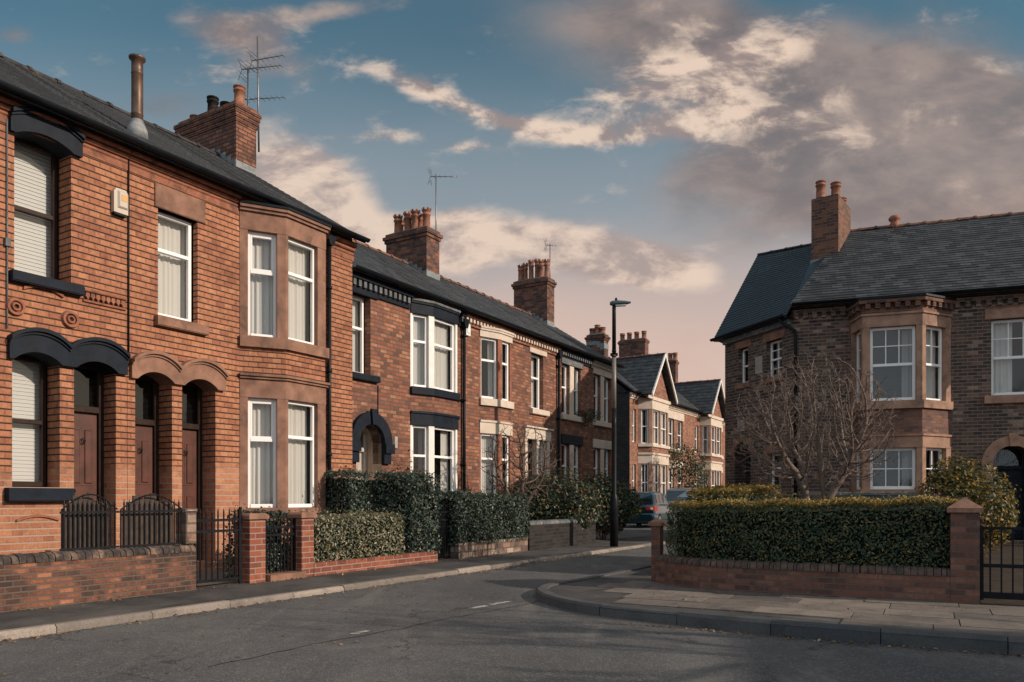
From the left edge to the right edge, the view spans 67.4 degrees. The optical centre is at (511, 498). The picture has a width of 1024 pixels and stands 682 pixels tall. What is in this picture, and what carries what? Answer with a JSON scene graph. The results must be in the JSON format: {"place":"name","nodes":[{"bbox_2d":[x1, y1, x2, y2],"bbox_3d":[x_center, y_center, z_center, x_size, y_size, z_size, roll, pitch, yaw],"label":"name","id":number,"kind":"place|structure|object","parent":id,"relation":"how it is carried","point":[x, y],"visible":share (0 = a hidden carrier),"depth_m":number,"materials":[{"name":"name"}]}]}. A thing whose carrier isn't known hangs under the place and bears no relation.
{"place":"outdoors","nodes":[
{"label":"outdoors","id":0,"kind":"place"},
{"bbox_2d":[0,532,676,629],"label":"pavement","id":1,"kind":"structure","parent":0,"point":[79,611],"depth_m":9.85,"materials":[{"name":"concrete"}]},
{"bbox_2d":[0,544,195,612],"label":"garden wall","id":2,"kind":"structure","parent":1,"relation":"on","point":[41,579],"depth_m":8.58,"materials":[{"name":"brick"}]},
{"bbox_2d":[59,493,118,550],"bbox_3d":[-4.800,0.270,8.687,0.126,0.680,0.674,0,0,31],"label":"railing panel","id":3,"kind":"object","parent":2,"relation":"on","point":[84,522],"visible":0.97,"depth_m":8.67,"materials":[{"name":"black metal"}]},
{"bbox_2d":[119,493,182,547],"bbox_3d":[-4.406,0.270,9.342,0.126,0.680,0.830,0,0,31],"label":"railing panel","id":4,"kind":"object","parent":2,"relation":"on","point":[148,520],"visible":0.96,"depth_m":9.33,"materials":[{"name":"black metal"}]},
{"bbox_2d":[175,508,196,543],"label":"pale pier","id":5,"kind":"structure","parent":2,"relation":"on","point":[187,525],"depth_m":9.68,"materials":[{"name":"stone"}]},
{"bbox_2d":[239,507,241,583],"bbox_3d":[-3.697,0.630,10.448,0.030,1.040,0.030,0,0,31],"label":"gate post","id":6,"kind":"object","parent":1,"relation":"on","point":[240,582],"visible":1,"depth_m":10.45,"materials":[{"name":"black metal"}]},
{"bbox_2d":[193,508,240,585],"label":"iron gate","id":7,"kind":"structure","parent":6,"relation":"attached to","point":[211,531],"depth_m":10.12,"materials":[{"name":"black metal"}]},
{"bbox_2d":[233,513,268,582],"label":"brick pier","id":8,"kind":"structure","parent":1,"relation":"on","point":[253,547],"depth_m":10.51,"materials":[{"name":"red brick"}]},
{"bbox_2d":[266,570,305,581],"bbox_3d":[-3.340,1.105,11.032,0.380,0.090,0.660,0,0,31],"label":"stone step","id":9,"kind":"object","parent":1,"relation":"on","point":[279,576],"visible":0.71,"depth_m":10.91,"materials":[{"name":"brown stone"}]},
{"bbox_2d":[287,512,316,576],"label":"brick pier","id":10,"kind":"structure","parent":1,"relation":"on","point":[304,541],"depth_m":11.33,"materials":[{"name":"red brick"}]},
{"bbox_2d":[266,516,295,573],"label":"iron gate","id":11,"kind":"structure","parent":10,"relation":"attached to","point":[276,527],"depth_m":11.15,"materials":[{"name":"black metal"}]},
{"bbox_2d":[314,551,437,575],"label":"wall","id":12,"kind":"structure","parent":1,"relation":"on","point":[348,565],"depth_m":12.59,"materials":[{"name":"red brick"}]},
{"bbox_2d":[282,507,406,562],"bbox_3d":[-2.672,0.567,12.561,0.865,0.864,2.416,0,0,31],"label":"hedge","id":13,"kind":"object","parent":12,"relation":"on","point":[339,538],"visible":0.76,"depth_m":12.39,"materials":[{"name":"green plant"}]},
{"bbox_2d":[324,465,442,553],"bbox_3d":[-2.417,0.218,13.995,2.368,1.661,1.373,0,0,-21],"label":"hedge","id":14,"kind":"object","parent":12,"relation":"on","point":[412,499],"visible":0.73,"depth_m":13.75,"materials":[{"name":"green plant"}]},
{"bbox_2d":[433,504,449,556],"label":"iron gate","id":15,"kind":"structure","parent":1,"relation":"on","point":[444,533],"depth_m":14.63,"materials":[{"name":"black metal"}]},
{"bbox_2d":[448,537,527,558],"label":"rubble wall","id":16,"kind":"structure","parent":1,"relation":"on","point":[470,549],"depth_m":15.51,"materials":[{"name":"stone"}]},
{"bbox_2d":[433,486,532,545],"bbox_3d":[-0.689,0.333,16.014,1.180,1.173,3.060,0,0,31],"label":"hedge","id":17,"kind":"object","parent":16,"relation":"on","point":[481,518],"visible":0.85,"depth_m":15.55,"materials":[{"name":"green plant"}]},
{"bbox_2d":[523,518,595,549],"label":"garden wall","id":18,"kind":"structure","parent":1,"relation":"on","point":[547,533],"depth_m":18.31,"materials":[{"name":"brick"}]},
{"bbox_2d":[610,298,630,546],"bbox_3d":[2.611,-1.853,18.515,0.500,6.006,0.199,0,0,9],"label":"street lamp","id":19,"kind":"object","parent":1,"relation":"on","point":[615,303],"visible":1,"depth_m":18.49,"materials":[{"name":"black metal"}]},
{"bbox_2d":[197,522,668,585],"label":"front gardens ground","id":20,"kind":"structure","parent":0,"point":[621,535],"depth_m":12.10,"materials":[{"name":"brown soil"}]},
{"bbox_2d":[0,52,147,554],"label":"terraced house","id":21,"kind":"structure","parent":20,"relation":"on","point":[65,355],"depth_m":10.29,"materials":[{"name":"orange brick"}]},
{"bbox_2d":[12,355,45,486],"bbox_3d":[-6.934,-1.015,10.379,1.312,1.770,0.606,0,0,31],"label":"window","id":22,"kind":"structure","parent":21,"relation":"in","point":[28,372],"depth_m":10.22,"materials":[{"name":"white glass"}]},
{"bbox_2d":[14,138,57,279],"bbox_3d":[-6.889,-3.785,10.455,1.312,1.910,0.731,0,0,31],"label":"window","id":23,"kind":"structure","parent":21,"relation":"in","point":[35,167],"depth_m":10.31,"materials":[{"name":"white glass"}]},
{"bbox_2d":[74,364,103,503],"bbox_3d":[-6.025,-0.475,10.736,0.163,2.930,0.678,0,0,31],"label":"door","id":24,"kind":"structure","parent":21,"relation":"in","point":[88,380],"depth_m":10.80,"materials":[{"name":"brown wood"}]},
{"bbox_2d":[3,36,370,571],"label":"terraced house","id":25,"kind":"structure","parent":20,"relation":"on","point":[239,384],"depth_m":12.63,"materials":[{"name":"orange brick"}]},
{"bbox_2d":[135,375,158,500],"bbox_3d":[-5.597,-0.460,11.506,0.163,2.900,0.685,0,0,31],"label":"door","id":26,"kind":"structure","parent":25,"relation":"in","point":[146,388],"depth_m":11.59,"materials":[{"name":"brown wood"}]},
{"bbox_2d":[158,211,190,321],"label":"window","id":27,"kind":"structure","parent":25,"relation":"in","point":[174,234],"depth_m":11.88,"materials":[{"name":"white glass"}]},
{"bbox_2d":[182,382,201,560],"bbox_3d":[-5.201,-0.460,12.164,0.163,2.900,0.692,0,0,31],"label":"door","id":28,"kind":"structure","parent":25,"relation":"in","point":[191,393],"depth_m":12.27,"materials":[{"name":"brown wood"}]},
{"bbox_2d":[248,398,275,507],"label":"window","id":29,"kind":"structure","parent":25,"relation":"in","point":[261,412],"depth_m":12.96,"materials":[{"name":"white glass"}]},
{"bbox_2d":[248,231,275,337],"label":"window","id":30,"kind":"structure","parent":25,"relation":"in","point":[261,246],"depth_m":12.96,"materials":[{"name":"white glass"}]},
{"bbox_2d":[240,372,330,565],"bbox_3d":[-3.849,-0.460,13.363,0.658,3.220,2.007,0,0,31],"label":"bay window","id":31,"kind":"structure","parent":25,"relation":"in","point":[282,388],"depth_m":12.93,"materials":[{"name":"brown stone"}]},
{"bbox_2d":[240,199,331,381],"bbox_3d":[-3.840,-3.480,13.360,0.678,2.820,2.032,0,0,31],"label":"bay window","id":32,"kind":"structure","parent":25,"relation":"in","point":[280,355],"depth_m":12.92,"materials":[{"name":"brown stone"}]},
{"bbox_2d":[288,400,314,507],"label":"window","id":33,"kind":"structure","parent":25,"relation":"in","point":[297,411],"depth_m":13.51,"materials":[{"name":"white glass"}]},
{"bbox_2d":[288,238,314,344],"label":"window","id":34,"kind":"structure","parent":25,"relation":"in","point":[297,279],"depth_m":13.52,"materials":[{"name":"white glass"}]},
{"bbox_2d":[305,249,309,341],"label":"window","id":35,"kind":"structure","parent":25,"relation":"in","point":[307,339],"depth_m":13.68,"materials":[{"name":"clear glass"}]},
{"bbox_2d":[307,407,309,503],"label":"window","id":36,"kind":"structure","parent":25,"relation":"in","point":[308,408],"depth_m":13.68,"materials":[{"name":"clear glass"}]},
{"bbox_2d":[219,503,289,577],"bbox_3d":[-3.737,0.620,11.273,0.768,1.118,1.085,0,0,31],"label":"hedge","id":37,"kind":"object","parent":20,"relation":"on","point":[275,514],"visible":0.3,"depth_m":11.30,"materials":[{"name":"green plant"}]},
{"bbox_2d":[352,167,474,498],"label":"terraced house","id":38,"kind":"structure","parent":20,"relation":"on","point":[408,326],"depth_m":17.01,"materials":[{"name":"brick"}]},
{"bbox_2d":[352,295,363,372],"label":"window","id":39,"kind":"structure","parent":38,"relation":"in","point":[357,303],"depth_m":15.79,"materials":[{"name":"white glass"}]},
{"bbox_2d":[358,433,364,479],"bbox_3d":[-3.319,-0.305,15.950,0.163,2.590,0.860,0,0,31],"label":"door","id":40,"kind":"structure","parent":38,"relation":"in","point":[363,435],"depth_m":16.19,"materials":[{"name":"white paint"}]},
{"bbox_2d":[412,425,426,481],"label":"window","id":41,"kind":"structure","parent":38,"relation":"in","point":[422,430],"depth_m":17.26,"materials":[{"name":"white glass"}]},
{"bbox_2d":[412,314,426,386],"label":"window","id":42,"kind":"structure","parent":38,"relation":"in","point":[419,322],"depth_m":17.18,"materials":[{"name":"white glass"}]},
{"bbox_2d":[413,427,453,498],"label":"window","id":43,"kind":"structure","parent":38,"relation":"in","point":[443,437],"depth_m":17.98,"materials":[{"name":"clear glass"}]},
{"bbox_2d":[410,410,459,498],"bbox_3d":[-1.735,-0.395,17.593,0.457,3.090,1.827,0,0,31],"label":"bay window","id":44,"kind":"structure","parent":38,"relation":"in","point":[431,420],"depth_m":17.19,"materials":[{"name":"white paint"}]},
{"bbox_2d":[410,298,460,415],"bbox_3d":[-1.730,-3.175,17.591,0.467,2.470,1.837,0,0,31],"label":"bay window","id":45,"kind":"structure","parent":38,"relation":"in","point":[429,399],"depth_m":17.18,"materials":[{"name":"black paint"}]},
{"bbox_2d":[434,318,453,391],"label":"window","id":46,"kind":"structure","parent":38,"relation":"in","point":[443,331],"depth_m":17.90,"materials":[{"name":"clear glass"}]},
{"bbox_2d":[382,238,567,519],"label":"terraced house","id":47,"kind":"structure","parent":20,"relation":"on","point":[511,367],"depth_m":20.67,"materials":[{"name":"brick"}]},
{"bbox_2d":[481,433,495,500],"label":"window","id":48,"kind":"structure","parent":47,"relation":"in","point":[485,438],"depth_m":19.61,"materials":[{"name":"clear glass"}]},
{"bbox_2d":[481,337,495,398],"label":"window","id":49,"kind":"structure","parent":47,"relation":"in","point":[491,360],"depth_m":19.67,"materials":[{"name":"clear glass"}]},
{"bbox_2d":[481,341,507,400],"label":"window","id":50,"kind":"structure","parent":47,"relation":"in","point":[484,344],"depth_m":20.02,"materials":[{"name":"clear glass"}]},
{"bbox_2d":[479,420,513,493],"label":"bay window","id":51,"kind":"structure","parent":47,"relation":"in","point":[485,426],"depth_m":19.60,"materials":[{"name":"beige paint"}]},
{"bbox_2d":[479,325,514,422],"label":"bay window","id":52,"kind":"structure","parent":47,"relation":"in","point":[497,409],"depth_m":19.60,"materials":[{"name":"beige paint"}]},
{"bbox_2d":[502,435,507,491],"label":"window","id":53,"kind":"structure","parent":47,"relation":"in","point":[503,444],"depth_m":20.09,"materials":[{"name":"clear glass"}]},
{"bbox_2d":[531,354,538,408],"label":"window","id":54,"kind":"structure","parent":47,"relation":"in","point":[534,359],"depth_m":22.10,"materials":[{"name":"clear glass"}]},
{"bbox_2d":[477,421,560,519],"bbox_3d":[0.177,-0.319,17.610,1.950,2.969,1.564,0,0,0],"label":"bare tree","id":55,"kind":"object","parent":20,"relation":"on","point":[523,483],"visible":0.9,"depth_m":17.52,"materials":[{"name":"brown plant"}]},
{"bbox_2d":[494,464,601,529],"bbox_3d":[0.941,0.135,19.486,2.797,2.053,1.569,0,0,0],"label":"bush","id":56,"kind":"object","parent":20,"relation":"on","point":[546,507],"visible":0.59,"depth_m":19.12,"materials":[{"name":"green plant"}]},
{"bbox_2d":[486,295,623,533],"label":"terraced house","id":57,"kind":"structure","parent":20,"relation":"on","point":[585,376],"depth_m":24.57,"materials":[{"name":"brick"}]},
{"bbox_2d":[562,365,565,413],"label":"window","id":58,"kind":"structure","parent":57,"relation":"in","point":[563,366],"depth_m":23.49,"materials":[{"name":"clear glass"}]},
{"bbox_2d":[562,444,565,500],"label":"window","id":59,"kind":"structure","parent":57,"relation":"in","point":[563,445],"depth_m":23.49,"materials":[{"name":"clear glass"}]},
{"bbox_2d":[574,369,577,415],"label":"window","id":60,"kind":"structure","parent":57,"relation":"in","point":[575,370],"depth_m":24.17,"materials":[{"name":"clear glass"}]},
{"bbox_2d":[574,407,602,426],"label":"window plant","id":61,"kind":"object","parent":57,"relation":"on","point":[591,413],"depth_m":24.07,"materials":[{"name":"green plant"}]},
{"bbox_2d":[594,375,596,419],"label":"window","id":62,"kind":"structure","parent":57,"relation":"in","point":[595,377],"depth_m":25.43,"materials":[{"name":"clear glass"}]},
{"bbox_2d":[604,378,607,421],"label":"window","id":63,"kind":"structure","parent":57,"relation":"in","point":[605,380],"depth_m":26.15,"materials":[{"name":"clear glass"}]},
{"bbox_2d":[561,469,645,539],"bbox_3d":[2.461,0.158,21.486,2.569,2.004,1.505,0,0,0],"label":"bush","id":64,"kind":"object","parent":20,"relation":"on","point":[625,496],"visible":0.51,"depth_m":21.24,"materials":[{"name":"green plant"}]},
{"bbox_2d":[608,331,698,494],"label":"gabled house","id":65,"kind":"structure","parent":20,"relation":"on","point":[654,414],"depth_m":39.22,"materials":[{"name":"brick"}]},
{"bbox_2d":[641,464,647,491],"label":"window","id":66,"kind":"structure","parent":65,"relation":"in","point":[642,482],"depth_m":38.71,"materials":[{"name":"clear glass"}]},
{"bbox_2d":[641,409,647,442],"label":"window","id":67,"kind":"structure","parent":65,"relation":"in","point":[646,410],"depth_m":38.86,"materials":[{"name":"clear glass"}]},
{"bbox_2d":[643,464,657,491],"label":"window","id":68,"kind":"structure","parent":65,"relation":"in","point":[655,466],"depth_m":39.58,"materials":[{"name":"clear glass"}]},
{"bbox_2d":[643,410,657,443],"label":"window","id":69,"kind":"structure","parent":65,"relation":"in","point":[655,413],"depth_m":39.58,"materials":[{"name":"clear glass"}]},
{"bbox_2d":[638,452,669,491],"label":"bay window","id":70,"kind":"structure","parent":65,"relation":"in","point":[650,458],"depth_m":38.68,"materials":[{"name":"beige paint"}]},
{"bbox_2d":[638,398,669,453],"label":"bay window","id":71,"kind":"structure","parent":65,"relation":"in","point":[658,405],"depth_m":38.68,"materials":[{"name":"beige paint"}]},
{"bbox_2d":[661,465,665,494],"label":"window","id":72,"kind":"structure","parent":65,"relation":"in","point":[663,467],"depth_m":40.57,"materials":[{"name":"clear glass"}]},
{"bbox_2d":[661,412,665,445],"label":"window","id":73,"kind":"structure","parent":65,"relation":"in","point":[663,415],"depth_m":40.57,"materials":[{"name":"clear glass"}]},
{"bbox_2d":[666,439,711,487],"bbox_3d":[8.895,-0.920,38.482,2.255,4.151,1.812,0,0,15],"label":"tree","id":74,"kind":"object","parent":20,"relation":"on","point":[690,472],"visible":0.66,"depth_m":38.35,"materials":[{"name":"green plant"}]},
{"bbox_2d":[668,352,724,487],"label":"gabled house","id":75,"kind":"structure","parent":20,"relation":"on","point":[706,398],"depth_m":47.94,"materials":[{"name":"brick"}]},
{"bbox_2d":[702,425,707,453],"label":"window","id":76,"kind":"structure","parent":75,"relation":"in","point":[704,439],"depth_m":47.53,"materials":[{"name":"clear glass"}]},
{"bbox_2d":[700,461,722,487],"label":"bay window","id":77,"kind":"structure","parent":75,"relation":"in","point":[716,466],"depth_m":47.65,"materials":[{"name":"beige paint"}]},
{"bbox_2d":[700,416,722,461],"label":"bay window","id":78,"kind":"structure","parent":75,"relation":"in","point":[711,421],"depth_m":47.34,"materials":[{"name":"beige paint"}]},
{"bbox_2d":[0,523,1023,681],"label":"road","id":79,"kind":"structure","parent":0,"point":[538,641],"depth_m":6.41,"materials":[{"name":"grey asphalt"}]},
{"bbox_2d":[0,540,676,640],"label":"kerb","id":80,"kind":"structure","parent":79,"relation":"on","point":[44,629],"depth_m":8.62,"materials":[{"name":"concrete"}]},
{"bbox_2d":[208,601,536,666],"bbox_3d":[-0.970,1.236,7.488,0.095,0.004,4.478,0,0,35],"label":"road marking","id":81,"kind":"object","parent":79,"relation":"on","point":[362,635],"visible":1,"depth_m":6.92,"materials":[{"name":"white paint"}]},
{"bbox_2d":[0,543,1023,674],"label":"fallen leaves","id":82,"kind":"object","parent":79,"relation":"on","point":[50,607],"visible":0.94,"depth_m":7.88,"materials":[{"name":"brown plant"}]},
{"bbox_2d":[665,488,704,523],"bbox_3d":[9.174,0.362,38.212,1.836,1.815,4.460,0,0,38],"label":"parked car","id":83,"kind":"object","parent":79,"relation":"on","point":[672,494],"visible":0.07,"depth_m":36.78,"materials":[{"name":"silver metal"}]},
{"bbox_2d":[535,567,1019,642],"bbox_3d":[27.509,1.162,19.742,37.574,0.001,48.326,0,0,33],"label":"pavement bed","id":84,"kind":"object","parent":79,"relation":"on","point":[587,590],"visible":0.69,"depth_m":9.33,"materials":[{"name":"concrete"}]},
{"bbox_2d":[596,581,1023,636],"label":"pavement flags","id":85,"kind":"object","parent":84,"relation":"on","point":[971,618],"visible":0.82,"depth_m":8.12},
{"bbox_2d":[536,564,1023,655],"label":"kerb","id":86,"kind":"structure","parent":79,"relation":"on","point":[944,640],"depth_m":7.05,"materials":[{"name":"concrete"}]},
{"bbox_2d":[0,0,1023,393],"label":"sky","id":87,"kind":"structure","parent":0,"point":[661,147],"materials":[{"name":"blue"}]},
{"bbox_2d":[619,524,676,532],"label":"side road","id":88,"kind":"structure","parent":0,"point":[641,528],"depth_m":31.10,"materials":[{"name":"grey asphalt"}]},
{"bbox_2d":[618,491,675,526],"bbox_3d":[5.927,0.443,33.436,1.756,1.515,4.160,0,0,25],"label":"parked car","id":89,"kind":"object","parent":88,"relation":"on","point":[656,503],"visible":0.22,"depth_m":31.66,"materials":[{"name":"blue paint"}]},
{"bbox_2d":[648,518,666,581],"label":"brick pier","id":90,"kind":"structure","parent":0,"point":[657,524],"depth_m":10.77,"materials":[{"name":"brown brick"}]},
{"bbox_2d":[839,539,1023,605],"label":"garden ground","id":91,"kind":"structure","parent":0,"point":[1007,572],"depth_m":11.64,"materials":[{"name":"soil"}]},
{"bbox_2d":[684,481,782,511],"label":"hedge","id":92,"kind":"object","parent":91,"relation":"on","point":[745,491],"visible":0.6,"depth_m":12.58,"materials":[{"name":"green plant"}]},
{"bbox_2d":[655,554,954,602],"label":"boundary wall","id":93,"kind":"structure","parent":91,"relation":"on","point":[931,584],"depth_m":9.15,"materials":[{"name":"red brick"}]},
{"bbox_2d":[663,490,959,569],"bbox_3d":[3.704,0.356,9.746,3.655,0.932,1.355,0,0,32],"label":"hedge","id":94,"kind":"object","parent":93,"relation":"on","point":[913,535],"visible":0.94,"depth_m":9.27,"materials":[{"name":"green plant"}]},
{"bbox_2d":[725,349,902,510],"bbox_3d":[5.116,-0.668,12.979,2.923,3.703,2.349,0,0,0],"label":"bare tree","id":95,"kind":"object","parent":91,"relation":"on","point":[802,479],"visible":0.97,"depth_m":12.81,"materials":[{"name":"brown plant"}]},
{"bbox_2d":[710,180,1023,545],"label":"corner house","id":96,"kind":"structure","parent":91,"relation":"on","point":[927,317],"depth_m":19.76,"materials":[{"name":"brown brick"}]},
{"bbox_2d":[743,347,770,382],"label":"window","id":97,"kind":"structure","parent":96,"relation":"in","point":[745,352],"depth_m":22.38,"materials":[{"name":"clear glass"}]},
{"bbox_2d":[771,339,781,376],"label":"window","id":98,"kind":"structure","parent":96,"relation":"in","point":[776,347],"depth_m":21.19,"materials":[{"name":"clear glass"}]},
{"bbox_2d":[772,454,781,491],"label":"window","id":99,"kind":"structure","parent":96,"relation":"in","point":[779,481],"depth_m":21.17,"materials":[{"name":"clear glass"}]},
{"bbox_2d":[857,451,901,489],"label":"window","id":100,"kind":"structure","parent":96,"relation":"in","point":[891,474],"depth_m":19.03,"materials":[{"name":"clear glass"}]},
{"bbox_2d":[857,330,901,401],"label":"window","id":101,"kind":"structure","parent":96,"relation":"in","point":[894,378],"depth_m":19.03,"materials":[{"name":"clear glass"}]},
{"bbox_2d":[870,448,915,488],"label":"window","id":102,"kind":"structure","parent":96,"relation":"in","point":[908,468],"depth_m":18.90,"materials":[{"name":"white glass"}]},
{"bbox_2d":[870,325,915,400],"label":"window","id":103,"kind":"structure","parent":96,"relation":"in","point":[908,364],"depth_m":18.91,"materials":[{"name":"white glass"}]},
{"bbox_2d":[848,433,952,491],"bbox_3d":[9.682,-0.215,19.079,2.382,2.730,0.998,0,0,19],"label":"bay window","id":104,"kind":"structure","parent":96,"relation":"in","point":[920,441],"depth_m":18.74,"materials":[{"name":"beige stone"}]},
{"bbox_2d":[846,293,956,435],"bbox_3d":[9.659,-3.255,19.045,2.516,3.350,1.078,0,0,19],"label":"bay window","id":105,"kind":"structure","parent":96,"relation":"in","point":[920,415],"depth_m":18.77,"materials":[{"name":"beige stone"}]},
{"bbox_2d":[926,448,941,483],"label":"window","id":106,"kind":"structure","parent":96,"relation":"in","point":[932,454],"depth_m":19.15,"materials":[{"name":"white glass"}]},
{"bbox_2d":[926,326,941,400],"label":"window","id":107,"kind":"structure","parent":96,"relation":"in","point":[933,335],"depth_m":19.03,"materials":[{"name":"white glass"}]},
{"bbox_2d":[991,319,1023,394],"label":"window","id":108,"kind":"structure","parent":96,"relation":"in","point":[1007,336],"depth_m":18.92,"materials":[{"name":"white glass"}]},
{"bbox_2d":[993,447,1023,538],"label":"door","id":109,"kind":"structure","parent":96,"relation":"in","point":[998,457],"depth_m":19.03,"materials":[{"name":"blue paint"}]},
{"bbox_2d":[821,492,922,509],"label":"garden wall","id":110,"kind":"structure","parent":91,"relation":"on","point":[881,495],"depth_m":16.84,"materials":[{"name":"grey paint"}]},
{"bbox_2d":[946,497,983,604],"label":"brick pier","id":111,"kind":"structure","parent":91,"relation":"on","point":[965,549],"depth_m":8.41,"materials":[{"name":"brown brick"}]},
{"bbox_2d":[980,519,1023,602],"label":"iron gate","id":112,"kind":"structure","parent":111,"relation":"attached to","point":[1002,595],"depth_m":8.37,"materials":[{"name":"black metal"}]},
{"bbox_2d":[914,449,1021,556],"bbox_3d":[7.223,0.187,12.028,1.598,1.944,1.591,0,0,-33],"label":"bush","id":113,"kind":"object","parent":91,"relation":"on","point":[971,488],"visible":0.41,"depth_m":11.80,"materials":[{"name":"green plant"}]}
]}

